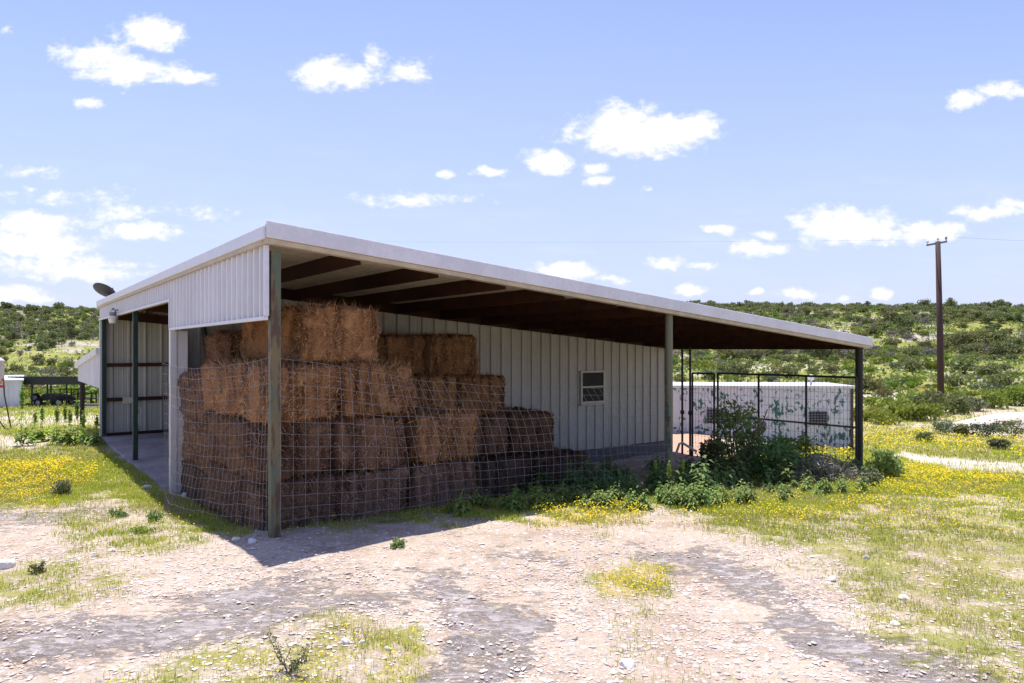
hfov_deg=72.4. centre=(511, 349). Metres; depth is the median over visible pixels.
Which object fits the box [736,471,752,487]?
weed
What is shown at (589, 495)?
herb
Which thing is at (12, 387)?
white shed
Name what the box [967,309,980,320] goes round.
shrub
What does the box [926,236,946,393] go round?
utility pole
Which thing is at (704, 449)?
bush
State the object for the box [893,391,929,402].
shrub
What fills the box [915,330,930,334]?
shrub
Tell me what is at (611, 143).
sky
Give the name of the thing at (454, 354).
hay bale
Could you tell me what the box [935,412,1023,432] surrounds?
gravel mound
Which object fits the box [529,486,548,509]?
herb
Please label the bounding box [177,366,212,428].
hay bale
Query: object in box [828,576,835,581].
stone
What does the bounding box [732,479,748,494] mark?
herb
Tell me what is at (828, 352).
shrub
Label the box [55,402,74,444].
spike weed
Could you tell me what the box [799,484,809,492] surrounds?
herb
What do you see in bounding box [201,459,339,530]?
hay bale
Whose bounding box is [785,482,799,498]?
herb
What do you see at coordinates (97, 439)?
spike weed
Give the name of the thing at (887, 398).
shrub
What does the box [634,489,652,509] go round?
herb
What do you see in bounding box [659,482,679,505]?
herb
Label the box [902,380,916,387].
shrub
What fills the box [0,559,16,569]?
stone
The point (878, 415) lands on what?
shrub
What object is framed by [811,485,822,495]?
herb
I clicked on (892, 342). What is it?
shrub
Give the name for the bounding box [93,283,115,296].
satellite dish
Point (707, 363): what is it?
shrub
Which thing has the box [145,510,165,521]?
weed
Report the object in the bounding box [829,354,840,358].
shrub
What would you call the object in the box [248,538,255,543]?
stone
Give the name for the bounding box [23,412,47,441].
spike weed
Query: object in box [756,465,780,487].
weed
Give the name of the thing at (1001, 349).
shrub
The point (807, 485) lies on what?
herb
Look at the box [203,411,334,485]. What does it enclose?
hay bale
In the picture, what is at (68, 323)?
shrub
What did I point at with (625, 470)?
weed
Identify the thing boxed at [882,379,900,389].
shrub
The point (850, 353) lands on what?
shrub
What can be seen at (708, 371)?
shrub
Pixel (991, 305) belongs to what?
shrub
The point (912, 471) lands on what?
wildflowers
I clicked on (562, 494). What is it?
herb
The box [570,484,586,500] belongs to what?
herb
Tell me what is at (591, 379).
window
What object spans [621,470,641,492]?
weed
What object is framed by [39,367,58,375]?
shrub
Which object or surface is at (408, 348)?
hay bale
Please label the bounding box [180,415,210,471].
hay bale
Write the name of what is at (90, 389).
shrub
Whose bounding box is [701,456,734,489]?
weed
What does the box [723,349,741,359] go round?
shrub
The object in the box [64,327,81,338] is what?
shrub
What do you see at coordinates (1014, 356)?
shrub
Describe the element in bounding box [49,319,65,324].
shrub
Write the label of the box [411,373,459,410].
hay bale
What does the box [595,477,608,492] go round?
weed
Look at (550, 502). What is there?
herb
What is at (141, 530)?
weed
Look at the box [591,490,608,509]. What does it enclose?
herb
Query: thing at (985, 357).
hillside brush
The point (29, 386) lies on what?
shrub
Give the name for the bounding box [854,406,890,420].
shrub
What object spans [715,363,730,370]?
shrub
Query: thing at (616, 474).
weed
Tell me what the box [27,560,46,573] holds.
weed
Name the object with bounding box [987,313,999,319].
shrub
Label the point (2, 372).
game feeder
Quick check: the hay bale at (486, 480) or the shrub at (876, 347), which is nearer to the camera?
the hay bale at (486, 480)
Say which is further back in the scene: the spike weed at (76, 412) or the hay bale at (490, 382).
the spike weed at (76, 412)
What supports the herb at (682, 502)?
on the ground at (516, 617)
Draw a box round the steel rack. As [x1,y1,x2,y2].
[77,392,96,403]
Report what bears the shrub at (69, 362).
on the ground at (516, 617)
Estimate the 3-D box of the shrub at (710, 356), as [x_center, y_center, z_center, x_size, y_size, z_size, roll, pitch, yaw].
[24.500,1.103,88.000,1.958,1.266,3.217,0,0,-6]
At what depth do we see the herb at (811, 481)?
12.46 m
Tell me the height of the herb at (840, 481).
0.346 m
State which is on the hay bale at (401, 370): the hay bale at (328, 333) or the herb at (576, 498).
the hay bale at (328, 333)
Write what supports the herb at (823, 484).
on the ground at (516, 617)
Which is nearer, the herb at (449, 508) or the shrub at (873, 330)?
the herb at (449, 508)
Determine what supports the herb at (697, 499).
on the ground at (516, 617)
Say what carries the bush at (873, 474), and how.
on the ground at (516, 617)
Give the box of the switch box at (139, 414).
[138,406,141,424]
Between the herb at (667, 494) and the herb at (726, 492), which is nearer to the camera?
the herb at (667, 494)
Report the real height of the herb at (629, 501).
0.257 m
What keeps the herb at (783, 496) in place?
on the ground at (516, 617)
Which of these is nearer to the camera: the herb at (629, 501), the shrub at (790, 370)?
the herb at (629, 501)
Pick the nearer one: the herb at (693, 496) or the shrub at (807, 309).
the herb at (693, 496)
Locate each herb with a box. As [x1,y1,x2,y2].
[445,498,455,513]
[452,489,472,516]
[469,486,484,503]
[469,492,478,505]
[475,489,492,508]
[497,493,510,510]
[505,484,525,511]
[505,490,528,512]
[512,496,529,512]
[525,491,534,508]
[527,477,543,500]
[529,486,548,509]
[538,485,561,509]
[552,481,569,502]
[567,484,582,503]
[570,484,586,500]
[579,494,591,508]
[582,483,603,500]
[588,490,598,505]
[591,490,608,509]
[601,490,618,508]
[609,481,626,503]
[620,495,635,509]
[623,488,638,506]
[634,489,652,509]
[651,482,666,502]
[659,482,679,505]
[662,490,677,506]
[663,477,677,494]
[665,490,678,507]
[671,484,687,502]
[676,479,691,496]
[676,488,689,507]
[684,486,704,508]
[684,496,697,510]
[685,483,701,507]
[688,488,699,508]
[692,477,710,496]
[694,481,711,505]
[701,484,718,503]
[709,490,724,506]
[718,485,731,501]
[718,487,729,504]
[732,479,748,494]
[732,482,749,499]
[733,490,744,505]
[741,481,759,504]
[765,483,777,494]
[775,481,783,490]
[775,484,788,497]
[777,487,786,501]
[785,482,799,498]
[799,477,815,490]
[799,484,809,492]
[801,469,815,487]
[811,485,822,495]
[817,477,827,493]
[817,481,827,494]
[821,478,835,492]
[826,482,833,494]
[833,474,850,486]
[834,479,847,493]
[835,474,848,492]
[850,476,871,494]
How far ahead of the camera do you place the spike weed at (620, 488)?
11.41 m
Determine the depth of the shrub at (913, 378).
58.99 m
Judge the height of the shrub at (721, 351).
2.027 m
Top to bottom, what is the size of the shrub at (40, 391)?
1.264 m
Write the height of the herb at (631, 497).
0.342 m
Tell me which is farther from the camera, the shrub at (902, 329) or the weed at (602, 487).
the shrub at (902, 329)
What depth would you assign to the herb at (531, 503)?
9.51 m
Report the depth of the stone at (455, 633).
5.35 m
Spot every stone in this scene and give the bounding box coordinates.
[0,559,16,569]
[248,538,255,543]
[340,638,349,644]
[451,631,460,636]
[620,658,635,668]
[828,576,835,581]
[855,661,863,665]
[890,620,899,625]
[898,594,908,599]
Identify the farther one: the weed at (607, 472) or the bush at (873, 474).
the weed at (607, 472)
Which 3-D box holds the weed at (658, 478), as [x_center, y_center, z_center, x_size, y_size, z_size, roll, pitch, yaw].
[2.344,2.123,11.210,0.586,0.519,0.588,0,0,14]
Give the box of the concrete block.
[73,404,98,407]
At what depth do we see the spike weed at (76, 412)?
18.76 m
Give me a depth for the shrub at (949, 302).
173.45 m
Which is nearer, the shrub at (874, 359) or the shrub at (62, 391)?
the shrub at (62, 391)
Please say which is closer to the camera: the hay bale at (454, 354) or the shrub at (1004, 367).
the hay bale at (454, 354)
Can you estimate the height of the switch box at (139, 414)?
0.420 m
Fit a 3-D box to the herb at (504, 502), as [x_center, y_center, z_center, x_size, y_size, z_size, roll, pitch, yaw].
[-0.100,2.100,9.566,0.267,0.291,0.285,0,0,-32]
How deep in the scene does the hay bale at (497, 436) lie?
13.76 m
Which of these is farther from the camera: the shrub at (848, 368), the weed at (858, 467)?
the shrub at (848, 368)
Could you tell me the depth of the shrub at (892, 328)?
121.00 m
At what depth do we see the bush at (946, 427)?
28.65 m
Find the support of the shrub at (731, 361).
on the ground at (516, 617)
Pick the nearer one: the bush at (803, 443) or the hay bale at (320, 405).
the hay bale at (320, 405)
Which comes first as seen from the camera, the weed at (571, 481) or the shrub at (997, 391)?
the weed at (571, 481)
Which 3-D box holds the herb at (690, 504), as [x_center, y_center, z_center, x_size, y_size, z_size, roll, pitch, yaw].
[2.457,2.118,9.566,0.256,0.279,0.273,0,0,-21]
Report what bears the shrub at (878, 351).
on the ground at (516, 617)
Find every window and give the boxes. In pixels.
[579,370,607,405]
[707,409,722,423]
[809,411,825,424]
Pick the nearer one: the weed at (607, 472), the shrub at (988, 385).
the weed at (607, 472)
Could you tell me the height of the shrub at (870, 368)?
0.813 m
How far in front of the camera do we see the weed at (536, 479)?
13.96 m
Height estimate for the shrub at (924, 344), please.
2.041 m
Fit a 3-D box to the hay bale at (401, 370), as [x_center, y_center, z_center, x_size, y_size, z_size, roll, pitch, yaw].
[-2.491,0.543,10.415,1.350,1.020,2.818,1,-1,-36]
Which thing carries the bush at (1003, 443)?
on the ground at (516, 617)
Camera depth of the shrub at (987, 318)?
127.43 m
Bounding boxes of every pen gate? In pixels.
[691,372,714,454]
[717,372,857,462]
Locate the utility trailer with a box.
[30,388,85,406]
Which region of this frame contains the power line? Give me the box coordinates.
[382,240,863,241]
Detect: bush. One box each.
[50,478,72,494]
[695,429,730,474]
[708,393,767,476]
[730,430,766,459]
[738,433,810,479]
[766,433,823,469]
[789,452,827,482]
[802,454,859,482]
[853,465,883,485]
[863,445,907,478]
[913,432,934,440]
[932,419,956,433]
[951,423,975,435]
[967,419,1000,436]
[984,438,1012,448]
[989,418,1023,436]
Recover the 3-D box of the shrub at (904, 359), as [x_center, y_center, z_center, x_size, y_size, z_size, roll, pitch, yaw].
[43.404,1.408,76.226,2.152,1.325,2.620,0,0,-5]
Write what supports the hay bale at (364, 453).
on the hay bale at (347, 487)
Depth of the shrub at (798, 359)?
81.96 m
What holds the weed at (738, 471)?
on the ground at (516, 617)
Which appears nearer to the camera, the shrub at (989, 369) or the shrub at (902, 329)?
the shrub at (989, 369)
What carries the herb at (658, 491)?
on the ground at (516, 617)
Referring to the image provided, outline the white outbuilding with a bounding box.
[673,374,854,449]
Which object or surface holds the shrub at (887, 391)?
on the ground at (516, 617)
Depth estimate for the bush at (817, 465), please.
13.48 m
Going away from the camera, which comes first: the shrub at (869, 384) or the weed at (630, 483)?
the weed at (630, 483)
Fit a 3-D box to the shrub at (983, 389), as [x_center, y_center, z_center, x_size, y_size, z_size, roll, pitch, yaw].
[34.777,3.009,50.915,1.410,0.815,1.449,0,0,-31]
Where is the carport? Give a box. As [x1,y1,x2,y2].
[8,376,87,406]
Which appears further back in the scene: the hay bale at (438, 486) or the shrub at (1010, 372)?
the shrub at (1010, 372)
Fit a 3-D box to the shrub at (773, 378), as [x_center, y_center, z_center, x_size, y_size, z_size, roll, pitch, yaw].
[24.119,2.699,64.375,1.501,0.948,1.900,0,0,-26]
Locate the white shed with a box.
[0,375,23,407]
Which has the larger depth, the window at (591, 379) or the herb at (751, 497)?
the window at (591, 379)
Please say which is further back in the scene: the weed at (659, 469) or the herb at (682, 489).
the weed at (659, 469)
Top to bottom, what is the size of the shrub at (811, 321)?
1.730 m
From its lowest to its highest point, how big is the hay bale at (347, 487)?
1.044 m
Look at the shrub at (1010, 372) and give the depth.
66.97 m
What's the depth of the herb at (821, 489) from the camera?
11.61 m
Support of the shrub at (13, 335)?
on the ground at (516, 617)
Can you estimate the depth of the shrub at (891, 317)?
134.11 m
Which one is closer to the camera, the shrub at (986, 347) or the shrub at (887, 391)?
the shrub at (887, 391)
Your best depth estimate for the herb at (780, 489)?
10.96 m
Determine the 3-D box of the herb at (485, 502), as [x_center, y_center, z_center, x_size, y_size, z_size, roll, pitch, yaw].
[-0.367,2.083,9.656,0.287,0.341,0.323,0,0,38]
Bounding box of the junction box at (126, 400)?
[123,397,132,403]
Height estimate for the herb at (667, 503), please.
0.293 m
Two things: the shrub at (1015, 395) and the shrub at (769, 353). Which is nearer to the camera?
the shrub at (1015, 395)
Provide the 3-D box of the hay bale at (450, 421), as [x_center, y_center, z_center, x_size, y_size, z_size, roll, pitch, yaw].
[-1.668,1.271,11.056,1.330,0.993,2.763,0,-1,-39]
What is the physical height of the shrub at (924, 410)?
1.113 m
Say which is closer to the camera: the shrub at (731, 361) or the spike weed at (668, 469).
the spike weed at (668, 469)
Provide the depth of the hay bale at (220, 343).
11.71 m
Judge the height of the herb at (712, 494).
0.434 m
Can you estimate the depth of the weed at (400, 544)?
7.49 m
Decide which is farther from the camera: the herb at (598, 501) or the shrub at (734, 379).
the shrub at (734, 379)
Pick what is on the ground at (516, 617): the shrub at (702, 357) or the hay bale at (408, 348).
the shrub at (702, 357)
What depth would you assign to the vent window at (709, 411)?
24.38 m
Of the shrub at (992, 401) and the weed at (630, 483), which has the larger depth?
the shrub at (992, 401)
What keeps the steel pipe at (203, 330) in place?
on the ground at (516, 617)
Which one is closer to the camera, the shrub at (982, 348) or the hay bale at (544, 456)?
the hay bale at (544, 456)
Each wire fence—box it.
[162,357,269,535]
[281,358,671,533]
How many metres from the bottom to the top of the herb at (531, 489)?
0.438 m
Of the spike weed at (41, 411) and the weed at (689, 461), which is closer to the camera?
the weed at (689, 461)
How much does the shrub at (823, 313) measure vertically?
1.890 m
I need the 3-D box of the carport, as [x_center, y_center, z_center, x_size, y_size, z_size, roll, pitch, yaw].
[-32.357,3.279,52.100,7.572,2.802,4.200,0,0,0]
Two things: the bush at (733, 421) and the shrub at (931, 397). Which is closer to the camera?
the bush at (733, 421)
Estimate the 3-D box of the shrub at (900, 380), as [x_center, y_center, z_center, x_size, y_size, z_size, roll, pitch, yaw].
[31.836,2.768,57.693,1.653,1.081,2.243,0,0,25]
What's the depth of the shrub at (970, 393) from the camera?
46.27 m
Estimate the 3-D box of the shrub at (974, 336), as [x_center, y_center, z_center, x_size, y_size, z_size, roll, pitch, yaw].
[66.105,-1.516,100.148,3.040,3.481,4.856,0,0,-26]
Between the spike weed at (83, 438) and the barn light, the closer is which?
the barn light
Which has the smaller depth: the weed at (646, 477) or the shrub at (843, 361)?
the weed at (646, 477)
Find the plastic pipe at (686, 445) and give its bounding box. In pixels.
[674,442,696,454]
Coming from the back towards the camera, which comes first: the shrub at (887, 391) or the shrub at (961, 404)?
the shrub at (887, 391)
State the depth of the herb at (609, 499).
9.41 m
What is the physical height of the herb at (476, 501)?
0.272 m
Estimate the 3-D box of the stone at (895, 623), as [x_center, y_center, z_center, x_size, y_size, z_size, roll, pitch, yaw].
[3.111,2.224,5.687,0.060,0.056,0.085,0,0,-14]
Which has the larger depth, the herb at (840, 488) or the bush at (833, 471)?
the bush at (833, 471)
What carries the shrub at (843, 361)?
on the ground at (516, 617)
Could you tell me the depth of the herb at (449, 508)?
9.25 m
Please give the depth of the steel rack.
51.73 m
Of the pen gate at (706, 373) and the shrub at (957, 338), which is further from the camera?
the shrub at (957, 338)
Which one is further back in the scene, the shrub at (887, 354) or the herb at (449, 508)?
the shrub at (887, 354)
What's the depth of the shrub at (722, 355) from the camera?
89.28 m
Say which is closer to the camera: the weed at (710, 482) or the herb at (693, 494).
the herb at (693, 494)
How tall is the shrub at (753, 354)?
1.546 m
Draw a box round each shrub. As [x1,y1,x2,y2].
[5,332,20,340]
[8,363,24,371]
[22,385,41,389]
[22,388,45,398]
[31,354,45,364]
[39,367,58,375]
[43,385,76,394]
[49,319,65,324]
[56,320,73,327]
[58,368,75,375]
[63,359,75,365]
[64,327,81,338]
[79,386,98,397]
[680,358,696,365]
[688,363,699,368]
[691,349,702,358]
[695,355,709,361]
[698,359,714,367]
[699,354,715,359]
[702,367,713,379]
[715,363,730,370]
[716,349,727,355]
[719,353,727,359]
[720,374,734,380]
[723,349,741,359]
[724,367,738,376]
[726,359,742,365]
[727,362,753,372]
[730,377,745,381]
[743,349,765,360]
[764,349,776,357]
[765,376,780,381]
[770,365,787,373]
[779,306,794,313]
[779,349,795,355]
[780,357,791,361]
[780,366,798,377]
[781,363,797,369]
[793,355,810,362]
[800,306,811,314]
[806,318,820,324]
[806,365,820,373]
[807,349,836,358]
[816,310,830,316]
[821,363,839,372]
[823,378,839,382]
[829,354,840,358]
[837,349,851,358]
[840,359,854,364]
[842,365,863,371]
[844,349,866,362]
[849,326,862,330]
[853,373,884,393]
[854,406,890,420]
[857,330,868,336]
[863,348,875,356]
[863,365,876,371]
[863,396,881,407]
[863,406,902,424]
[865,349,888,355]
[868,326,879,334]
[868,356,882,363]
[872,345,883,349]
[873,387,894,396]
[874,397,931,420]
[875,396,900,407]
[877,306,891,316]
[879,337,899,346]
[879,356,893,361]
[880,320,893,326]
[880,352,894,356]
[882,309,898,323]
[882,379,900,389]
[884,328,897,335]
[884,347,901,352]
[887,362,902,368]
[888,325,898,330]
[888,378,905,386]
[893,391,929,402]
[894,315,915,330]
[896,326,910,336]
[898,357,922,366]
[898,375,923,385]
[899,331,913,338]
[900,344,920,357]
[901,359,926,371]
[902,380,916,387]
[904,401,950,421]
[905,387,954,411]
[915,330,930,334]
[915,339,933,348]
[916,298,930,306]
[922,358,951,368]
[923,349,936,356]
[935,391,975,414]
[942,297,956,307]
[944,331,969,348]
[944,353,984,373]
[944,375,964,386]
[945,347,956,352]
[945,386,959,390]
[947,389,979,397]
[955,344,981,353]
[957,327,993,345]
[965,343,984,352]
[965,398,988,411]
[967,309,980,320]
[970,363,1001,375]
[973,382,1003,392]
[977,314,995,322]
[978,392,1012,407]
[979,342,988,352]
[979,386,1001,392]
[981,388,1005,400]
[982,323,1001,331]
[982,372,1015,387]
[984,302,996,307]
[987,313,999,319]
[988,329,1016,344]
[988,340,1017,356]
[998,389,1023,405]
[999,364,1009,369]
[1004,353,1018,359]
[1004,371,1020,377]
[1005,384,1023,390]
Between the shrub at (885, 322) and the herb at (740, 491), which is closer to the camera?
the herb at (740, 491)
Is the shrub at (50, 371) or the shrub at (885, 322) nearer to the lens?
the shrub at (50, 371)
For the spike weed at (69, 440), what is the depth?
18.38 m
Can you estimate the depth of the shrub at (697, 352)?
93.08 m
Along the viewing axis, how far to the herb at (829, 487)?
11.62 m
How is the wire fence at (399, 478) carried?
on the ground at (516, 617)
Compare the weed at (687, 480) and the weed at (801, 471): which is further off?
the weed at (801, 471)
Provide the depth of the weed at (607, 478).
11.48 m
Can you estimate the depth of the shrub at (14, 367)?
111.23 m
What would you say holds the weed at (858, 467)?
on the ground at (516, 617)
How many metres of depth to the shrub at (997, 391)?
45.11 m
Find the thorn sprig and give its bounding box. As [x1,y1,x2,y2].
[267,630,311,675]
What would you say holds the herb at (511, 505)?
on the ground at (516, 617)
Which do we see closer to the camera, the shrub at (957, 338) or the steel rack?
the steel rack
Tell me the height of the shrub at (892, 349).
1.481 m
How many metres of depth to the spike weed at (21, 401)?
18.22 m
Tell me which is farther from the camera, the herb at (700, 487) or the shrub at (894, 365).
the shrub at (894, 365)
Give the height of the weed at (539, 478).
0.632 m
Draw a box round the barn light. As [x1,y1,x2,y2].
[108,308,117,322]
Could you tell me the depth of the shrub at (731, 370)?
69.66 m
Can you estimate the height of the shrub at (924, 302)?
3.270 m
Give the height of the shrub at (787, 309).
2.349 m
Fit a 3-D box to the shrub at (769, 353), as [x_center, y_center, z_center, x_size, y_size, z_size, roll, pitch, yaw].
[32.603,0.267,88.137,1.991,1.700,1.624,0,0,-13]
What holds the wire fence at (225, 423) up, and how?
attached to the metal barn
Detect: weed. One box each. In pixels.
[9,384,37,445]
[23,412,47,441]
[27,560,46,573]
[34,407,54,442]
[45,406,67,444]
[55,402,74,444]
[59,409,82,445]
[68,398,88,442]
[75,412,92,444]
[86,415,106,446]
[108,508,128,517]
[127,525,156,534]
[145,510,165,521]
[390,537,406,549]
[518,479,529,493]
[527,463,545,492]
[530,465,547,491]
[541,474,557,492]
[557,463,570,488]
[559,460,585,491]
[568,456,601,490]
[589,468,617,489]
[590,478,604,492]
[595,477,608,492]
[596,461,617,480]
[598,464,616,482]
[600,454,617,471]
[606,469,617,489]
[610,463,623,478]
[614,470,623,491]
[617,473,629,486]
[619,470,642,496]
[620,461,632,475]
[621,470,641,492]
[638,469,651,486]
[641,462,666,492]
[644,451,661,471]
[646,467,671,491]
[648,460,664,477]
[652,453,664,469]
[652,460,656,482]
[655,461,689,490]
[664,460,675,495]
[675,450,698,473]
[679,459,690,490]
[679,460,698,487]
[687,455,718,493]
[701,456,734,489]
[721,466,741,488]
[723,452,755,482]
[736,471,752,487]
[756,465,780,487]
[773,459,798,489]
[795,466,806,481]
[819,468,832,481]
[827,448,847,464]
[834,459,854,478]
[841,449,866,472]
[851,458,861,475]
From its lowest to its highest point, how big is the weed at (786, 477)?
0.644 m
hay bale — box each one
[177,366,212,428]
[179,458,209,510]
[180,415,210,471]
[198,355,343,427]
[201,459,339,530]
[202,326,260,363]
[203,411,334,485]
[239,297,382,364]
[326,462,409,521]
[327,413,411,474]
[336,356,416,420]
[377,330,427,375]
[387,402,479,465]
[398,328,480,376]
[402,456,480,510]
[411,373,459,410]
[450,371,509,415]
[464,452,533,497]
[469,413,510,459]
[500,404,556,454]
[508,446,588,490]
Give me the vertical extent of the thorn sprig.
0.331 m
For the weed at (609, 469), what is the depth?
14.62 m
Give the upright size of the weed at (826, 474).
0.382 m
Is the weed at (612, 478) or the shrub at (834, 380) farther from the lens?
the shrub at (834, 380)
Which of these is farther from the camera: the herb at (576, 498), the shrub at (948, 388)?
the shrub at (948, 388)
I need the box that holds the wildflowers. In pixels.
[0,411,1023,682]
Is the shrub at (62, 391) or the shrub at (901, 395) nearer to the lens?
the shrub at (901, 395)
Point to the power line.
(736, 241)
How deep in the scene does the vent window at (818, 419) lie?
24.19 m
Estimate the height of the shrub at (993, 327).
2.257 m
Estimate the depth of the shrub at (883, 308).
163.86 m
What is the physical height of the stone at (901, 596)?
0.069 m
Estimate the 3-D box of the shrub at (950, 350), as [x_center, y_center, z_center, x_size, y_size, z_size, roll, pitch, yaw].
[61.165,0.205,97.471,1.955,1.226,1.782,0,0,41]
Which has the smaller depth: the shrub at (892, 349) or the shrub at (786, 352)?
the shrub at (786, 352)
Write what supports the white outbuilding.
on the ground at (516, 617)
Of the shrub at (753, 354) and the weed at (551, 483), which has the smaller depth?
the weed at (551, 483)
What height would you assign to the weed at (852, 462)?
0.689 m
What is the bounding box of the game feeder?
[0,357,11,429]
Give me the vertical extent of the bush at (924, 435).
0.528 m
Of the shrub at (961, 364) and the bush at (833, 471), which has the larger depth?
the shrub at (961, 364)
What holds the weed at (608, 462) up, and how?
on the ground at (516, 617)
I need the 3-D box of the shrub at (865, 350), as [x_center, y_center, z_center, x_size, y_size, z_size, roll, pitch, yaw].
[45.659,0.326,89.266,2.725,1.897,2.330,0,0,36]
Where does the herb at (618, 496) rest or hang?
on the ground at (516, 617)
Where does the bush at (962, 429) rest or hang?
on the ground at (516, 617)
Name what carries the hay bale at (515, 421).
on the hay bale at (544, 456)
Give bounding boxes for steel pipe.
[201,327,206,362]
[680,348,683,453]
[688,348,690,454]
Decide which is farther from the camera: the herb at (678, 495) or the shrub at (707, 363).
the shrub at (707, 363)
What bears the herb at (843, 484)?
on the ground at (516, 617)
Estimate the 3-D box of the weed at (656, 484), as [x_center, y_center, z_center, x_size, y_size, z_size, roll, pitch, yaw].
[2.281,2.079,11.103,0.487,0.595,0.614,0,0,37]
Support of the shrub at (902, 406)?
on the ground at (516, 617)
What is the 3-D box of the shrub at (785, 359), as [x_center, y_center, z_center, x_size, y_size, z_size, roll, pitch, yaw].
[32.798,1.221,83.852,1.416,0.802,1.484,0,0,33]
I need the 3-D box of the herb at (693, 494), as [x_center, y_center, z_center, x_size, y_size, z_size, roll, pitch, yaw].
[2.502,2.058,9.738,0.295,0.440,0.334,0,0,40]
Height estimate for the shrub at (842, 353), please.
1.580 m
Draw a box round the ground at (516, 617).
[0,307,1023,682]
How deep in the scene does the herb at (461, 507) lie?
9.05 m
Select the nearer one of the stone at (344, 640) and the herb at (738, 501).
the stone at (344, 640)
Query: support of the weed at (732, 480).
on the ground at (516, 617)
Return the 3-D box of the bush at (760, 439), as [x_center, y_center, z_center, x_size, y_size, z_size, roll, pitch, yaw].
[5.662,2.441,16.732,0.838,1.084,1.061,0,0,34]
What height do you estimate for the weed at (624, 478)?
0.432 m
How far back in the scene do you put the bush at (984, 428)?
27.86 m
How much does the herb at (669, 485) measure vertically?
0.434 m
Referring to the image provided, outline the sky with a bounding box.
[0,0,1023,308]
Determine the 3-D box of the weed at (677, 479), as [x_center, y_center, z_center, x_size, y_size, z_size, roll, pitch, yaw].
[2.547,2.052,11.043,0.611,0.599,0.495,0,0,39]
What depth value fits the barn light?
16.79 m
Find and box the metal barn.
[74,220,872,537]
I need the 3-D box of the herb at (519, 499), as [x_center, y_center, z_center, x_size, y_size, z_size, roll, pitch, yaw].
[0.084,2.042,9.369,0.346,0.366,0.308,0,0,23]
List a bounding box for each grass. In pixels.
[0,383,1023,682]
[0,385,1023,682]
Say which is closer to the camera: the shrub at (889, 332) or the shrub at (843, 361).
the shrub at (843, 361)
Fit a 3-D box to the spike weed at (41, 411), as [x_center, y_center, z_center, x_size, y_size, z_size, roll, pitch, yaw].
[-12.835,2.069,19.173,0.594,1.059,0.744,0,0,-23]
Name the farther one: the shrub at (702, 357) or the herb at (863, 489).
the shrub at (702, 357)
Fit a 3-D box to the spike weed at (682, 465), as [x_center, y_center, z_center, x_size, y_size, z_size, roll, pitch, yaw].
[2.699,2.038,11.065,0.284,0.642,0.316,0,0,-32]
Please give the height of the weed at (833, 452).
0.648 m
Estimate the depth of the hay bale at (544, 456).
14.53 m
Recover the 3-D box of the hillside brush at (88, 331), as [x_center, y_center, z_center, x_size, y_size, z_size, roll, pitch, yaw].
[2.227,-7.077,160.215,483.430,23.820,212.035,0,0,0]
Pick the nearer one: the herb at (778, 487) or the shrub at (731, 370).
the herb at (778, 487)
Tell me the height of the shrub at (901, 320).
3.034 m
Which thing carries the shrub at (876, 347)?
on the ground at (516, 617)
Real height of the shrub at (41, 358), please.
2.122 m
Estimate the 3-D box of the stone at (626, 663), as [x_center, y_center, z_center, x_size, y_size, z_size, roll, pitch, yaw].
[0.811,2.210,4.898,0.114,0.083,0.097,0,0,0]
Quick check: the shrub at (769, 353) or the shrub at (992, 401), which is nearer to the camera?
the shrub at (992, 401)
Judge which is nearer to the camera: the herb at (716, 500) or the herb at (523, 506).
the herb at (523, 506)
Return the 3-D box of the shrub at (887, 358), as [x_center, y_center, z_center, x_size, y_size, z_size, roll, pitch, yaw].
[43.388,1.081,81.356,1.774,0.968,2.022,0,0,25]
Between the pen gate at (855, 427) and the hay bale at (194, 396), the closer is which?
the hay bale at (194, 396)
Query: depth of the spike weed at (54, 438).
18.57 m
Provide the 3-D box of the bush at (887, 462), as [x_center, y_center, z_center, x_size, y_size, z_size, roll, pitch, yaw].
[7.632,2.364,14.316,0.776,0.872,0.757,0,0,0]
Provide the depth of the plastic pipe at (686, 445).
19.73 m
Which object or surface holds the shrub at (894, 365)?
on the ground at (516, 617)
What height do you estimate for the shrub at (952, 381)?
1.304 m
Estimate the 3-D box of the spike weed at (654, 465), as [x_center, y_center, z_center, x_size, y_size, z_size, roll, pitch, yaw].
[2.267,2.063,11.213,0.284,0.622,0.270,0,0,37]
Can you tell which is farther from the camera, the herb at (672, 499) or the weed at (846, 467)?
the weed at (846, 467)
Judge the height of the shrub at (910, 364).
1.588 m
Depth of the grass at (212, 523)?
9.47 m
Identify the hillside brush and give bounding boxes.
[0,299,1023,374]
[707,356,991,381]
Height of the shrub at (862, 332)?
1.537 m
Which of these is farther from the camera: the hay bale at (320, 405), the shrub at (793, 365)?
the shrub at (793, 365)

